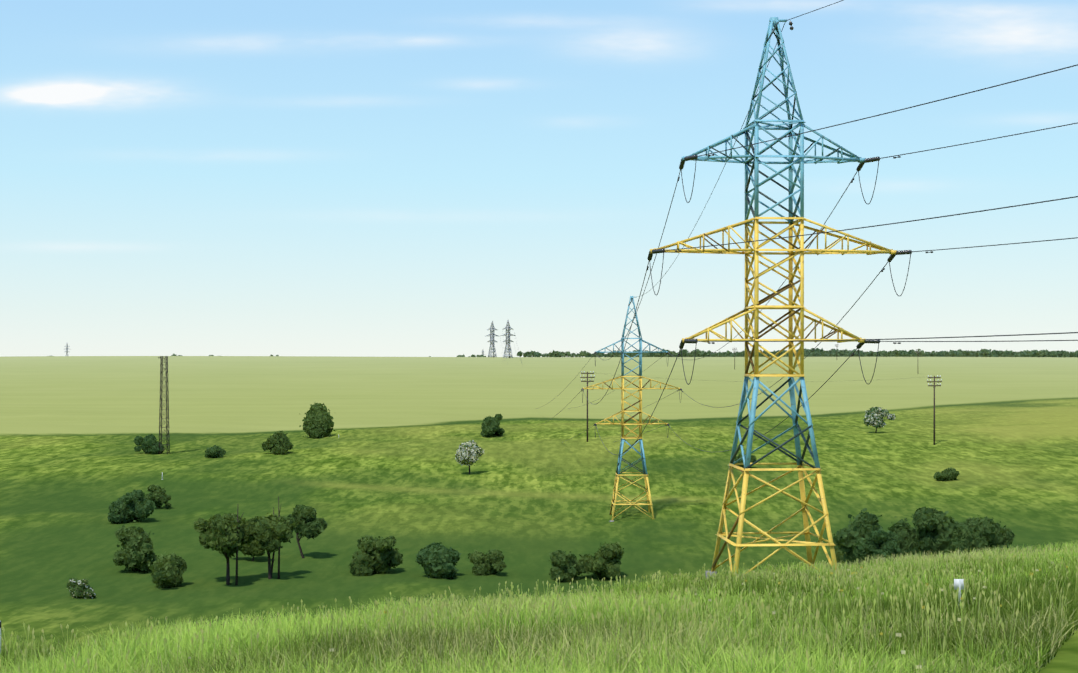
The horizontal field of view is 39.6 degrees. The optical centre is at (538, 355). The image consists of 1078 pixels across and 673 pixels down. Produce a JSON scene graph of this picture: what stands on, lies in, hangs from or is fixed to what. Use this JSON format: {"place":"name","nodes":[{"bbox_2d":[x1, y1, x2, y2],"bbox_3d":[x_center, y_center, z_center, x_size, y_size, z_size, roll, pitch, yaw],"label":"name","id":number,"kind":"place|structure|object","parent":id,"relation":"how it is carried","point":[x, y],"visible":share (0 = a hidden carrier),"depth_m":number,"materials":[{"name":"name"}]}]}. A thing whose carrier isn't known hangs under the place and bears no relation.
{"place":"outdoors","nodes":[
{"label":"outdoors","id":0,"kind":"place"},
{"bbox_2d":[0,356,1077,672],"bbox_3d":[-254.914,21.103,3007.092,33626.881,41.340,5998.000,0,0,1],"label":"terrain","id":1,"kind":"structure","parent":0,"point":[528,492],"depth_m":264.92,"materials":[{"name":"green plant"}]},
{"bbox_2d":[66,578,95,598],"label":"blossom bush","id":2,"kind":"object","parent":1,"relation":"on","point":[77,588],"visible":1,"depth_m":149.08,"materials":[{"name":"green plant"}]},
{"bbox_2d":[107,489,156,523],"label":"bush","id":3,"kind":"object","parent":1,"relation":"on","point":[133,505],"visible":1,"depth_m":200.83,"materials":[{"name":"green plant"}]},
{"bbox_2d":[113,520,157,571],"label":"bush","id":4,"kind":"object","parent":1,"relation":"on","point":[136,553],"visible":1,"depth_m":165.57,"materials":[{"name":"green plant"}]},
{"bbox_2d":[133,434,163,453],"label":"bush","id":5,"kind":"object","parent":1,"relation":"on","point":[149,443],"visible":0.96,"depth_m":288.94,"materials":[{"name":"green plant"}]},
{"bbox_2d":[143,484,170,508],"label":"bush","id":6,"kind":"object","parent":1,"relation":"on","point":[158,496],"visible":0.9,"depth_m":217.77,"materials":[{"name":"green plant"}]},
{"bbox_2d":[158,356,169,453],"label":"lattice pole","id":7,"kind":"object","parent":1,"relation":"on","point":[161,400],"visible":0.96,"depth_m":288.89,"materials":[{"name":"metal"}]},
{"bbox_2d":[148,552,186,588],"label":"bush","id":8,"kind":"object","parent":1,"relation":"on","point":[169,570],"visible":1,"depth_m":156.00,"materials":[{"name":"green plant"}]},
{"bbox_2d":[204,445,225,457],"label":"bush","id":9,"kind":"object","parent":1,"relation":"on","point":[214,451],"visible":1,"depth_m":281.31,"materials":[{"name":"green plant"}]},
{"bbox_2d":[193,509,254,584],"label":"gully tree","id":10,"kind":"object","parent":1,"relation":"on","point":[228,535],"visible":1,"depth_m":156.94,"materials":[{"name":"green plant"}]},
{"bbox_2d":[239,540,265,560],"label":"gully tree","id":11,"kind":"object","parent":1,"relation":"on","point":[253,548],"visible":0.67,"depth_m":172.23,"materials":[{"name":"green plant"}]},
{"bbox_2d":[249,497,294,578],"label":"gully tree","id":12,"kind":"object","parent":1,"relation":"on","point":[271,533],"visible":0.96,"depth_m":160.07,"materials":[{"name":"green plant"}]},
{"bbox_2d":[262,430,293,454],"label":"bush","id":13,"kind":"object","parent":1,"relation":"on","point":[278,443],"visible":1,"depth_m":286.77,"materials":[{"name":"green plant"}]},
{"bbox_2d":[287,504,327,557],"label":"gully tree","id":14,"kind":"object","parent":1,"relation":"on","point":[308,524],"visible":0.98,"depth_m":174.33,"materials":[{"name":"green plant"}]},
{"bbox_2d":[299,402,335,437],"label":"cone bush","id":15,"kind":"object","parent":1,"relation":"on","point":[318,422],"visible":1,"depth_m":326.02,"materials":[{"name":"green plant"}]},
{"bbox_2d":[171,354,485,356],"bbox_3d":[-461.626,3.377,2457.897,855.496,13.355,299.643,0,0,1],"label":"horizon treeline","id":16,"kind":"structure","parent":1,"relation":"on","point":[463,355],"depth_m":2449.02,"materials":[{"name":"green plant"}]},
{"bbox_2d":[348,535,402,575],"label":"bush","id":17,"kind":"object","parent":1,"relation":"on","point":[377,555],"visible":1,"depth_m":165.08,"materials":[{"name":"green plant"}]},
{"bbox_2d":[415,542,460,578],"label":"bush","id":18,"kind":"object","parent":1,"relation":"on","point":[439,560],"visible":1,"depth_m":163.29,"materials":[{"name":"green plant"}]},
{"bbox_2d":[455,440,483,473],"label":"flowering tree","id":19,"kind":"object","parent":1,"relation":"on","point":[469,453],"visible":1,"depth_m":256.83,"materials":[{"name":"white plant"}]},
{"bbox_2d":[468,549,505,575],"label":"bush","id":20,"kind":"object","parent":1,"relation":"on","point":[489,562],"visible":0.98,"depth_m":166.48,"materials":[{"name":"green plant"}]},
{"bbox_2d":[486,321,497,356],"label":"pylon","id":21,"kind":"object","parent":1,"relation":"on","point":[491,340],"visible":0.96,"depth_m":1289.64,"materials":[{"name":"grey metal"}]},
{"bbox_2d":[480,414,504,436],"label":"bush","id":22,"kind":"object","parent":1,"relation":"on","point":[490,426],"visible":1,"depth_m":321.70,"materials":[{"name":"green plant"}]},
{"bbox_2d":[500,320,515,357],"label":"pylon","id":23,"kind":"object","parent":1,"relation":"on","point":[508,328],"visible":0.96,"depth_m":1234.39,"materials":[{"name":"grey metal"}]},
{"bbox_2d":[548,550,586,581],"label":"bush","id":24,"kind":"object","parent":1,"relation":"on","point":[566,568],"visible":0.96,"depth_m":164.25,"materials":[{"name":"green plant"}]},
{"bbox_2d":[577,541,623,578],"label":"bush","id":25,"kind":"object","parent":1,"relation":"on","point":[603,562],"visible":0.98,"depth_m":164.86,"materials":[{"name":"green plant"}]},
{"bbox_2d":[583,296,679,521],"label":"pylon","id":26,"kind":"object","parent":1,"relation":"on","point":[639,423],"visible":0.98,"depth_m":216.27,"materials":[{"name":"yellow metal"}]},
{"bbox_2d":[735,453,756,467],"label":"bush","id":27,"kind":"object","parent":1,"relation":"on","point":[752,459],"visible":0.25,"depth_m":269.78,"materials":[{"name":"green plant"}]},
{"bbox_2d":[580,371,939,441],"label":"pole","id":28,"kind":"object","parent":1,"relation":"on","point":[587,377],"visible":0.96,"depth_m":306.67,"materials":[{"name":"brown wood"}]},
{"bbox_2d":[500,0,1077,577],"bbox_3d":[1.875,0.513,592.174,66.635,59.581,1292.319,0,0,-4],"label":"pylon","id":29,"kind":"object","parent":1,"relation":"on","point":[794,308],"visible":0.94,"depth_m":85.38,"materials":[{"name":"yellow metal"}]},
{"bbox_2d":[517,348,1077,356],"bbox_3d":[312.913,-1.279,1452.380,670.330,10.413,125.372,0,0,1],"label":"horizon treeline","id":30,"kind":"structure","parent":1,"relation":"on","point":[919,353],"depth_m":1434.51,"materials":[{"name":"green plant"}]},
{"bbox_2d":[830,534,846,565],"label":"bush","id":31,"kind":"object","parent":1,"relation":"on","point":[839,554],"visible":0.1,"depth_m":162.44,"materials":[{"name":"green plant"}]},
{"bbox_2d":[833,508,882,564],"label":"bush","id":32,"kind":"object","parent":1,"relation":"on","point":[862,525],"visible":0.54,"depth_m":147.74,"materials":[{"name":"green plant"}]},
{"bbox_2d":[722,349,1002,356],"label":"horizon treeline","id":33,"kind":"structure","parent":1,"relation":"on","point":[989,350],"depth_m":1683.94,"materials":[{"name":"green plant"}]},
{"bbox_2d":[853,526,903,562],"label":"bush","id":34,"kind":"object","parent":1,"relation":"on","point":[880,542],"visible":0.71,"depth_m":140.74,"materials":[{"name":"green plant"}]},
{"bbox_2d":[863,407,895,432],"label":"flowering tree","id":35,"kind":"object","parent":1,"relation":"on","point":[874,416],"visible":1,"depth_m":333.85,"materials":[{"name":"white plant"}]},
{"bbox_2d":[887,516,916,556],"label":"bush","id":36,"kind":"object","parent":1,"relation":"on","point":[903,531],"visible":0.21,"depth_m":153.36,"materials":[{"name":"green plant"}]},
{"bbox_2d":[903,506,965,557],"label":"bush","id":37,"kind":"object","parent":1,"relation":"on","point":[935,528],"visible":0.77,"depth_m":147.00,"materials":[{"name":"green plant"}]},
{"bbox_2d":[927,375,941,444],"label":"pole","id":38,"kind":"object","parent":1,"relation":"on","point":[934,381],"visible":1,"depth_m":298.01,"materials":[{"name":"brown wood"}]},
{"bbox_2d":[933,467,959,480],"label":"bush","id":39,"kind":"object","parent":1,"relation":"on","point":[949,474],"visible":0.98,"depth_m":243.52,"materials":[{"name":"green plant"}]},
{"bbox_2d":[954,579,963,607],"bbox_3d":[9.875,5.787,35.146,0.220,1.080,0.244,0,0,41],"label":"marker post","id":40,"kind":"object","parent":1,"relation":"on","point":[959,583],"visible":0.54,"depth_m":35.13,"materials":[{"name":"white paint"}]},
{"bbox_2d":[940,526,987,557],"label":"bush","id":41,"kind":"object","parent":1,"relation":"on","point":[963,538],"visible":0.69,"depth_m":142.32,"materials":[{"name":"green plant"}]},
{"bbox_2d":[963,515,1015,552],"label":"bush","id":42,"kind":"object","parent":1,"relation":"on","point":[996,535],"visible":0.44,"depth_m":150.75,"materials":[{"name":"green plant"}]},
{"bbox_2d":[0,539,1077,672],"bbox_3d":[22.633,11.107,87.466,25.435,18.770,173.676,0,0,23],"label":"grass","id":43,"kind":"structure","parent":0,"point":[370,618],"depth_m":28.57,"materials":[{"name":"green plant"}]},
{"bbox_2d":[0,0,1077,356],"label":"sky","id":44,"kind":"structure","parent":0,"point":[342,178],"materials":[{"name":"blue"}]}
]}

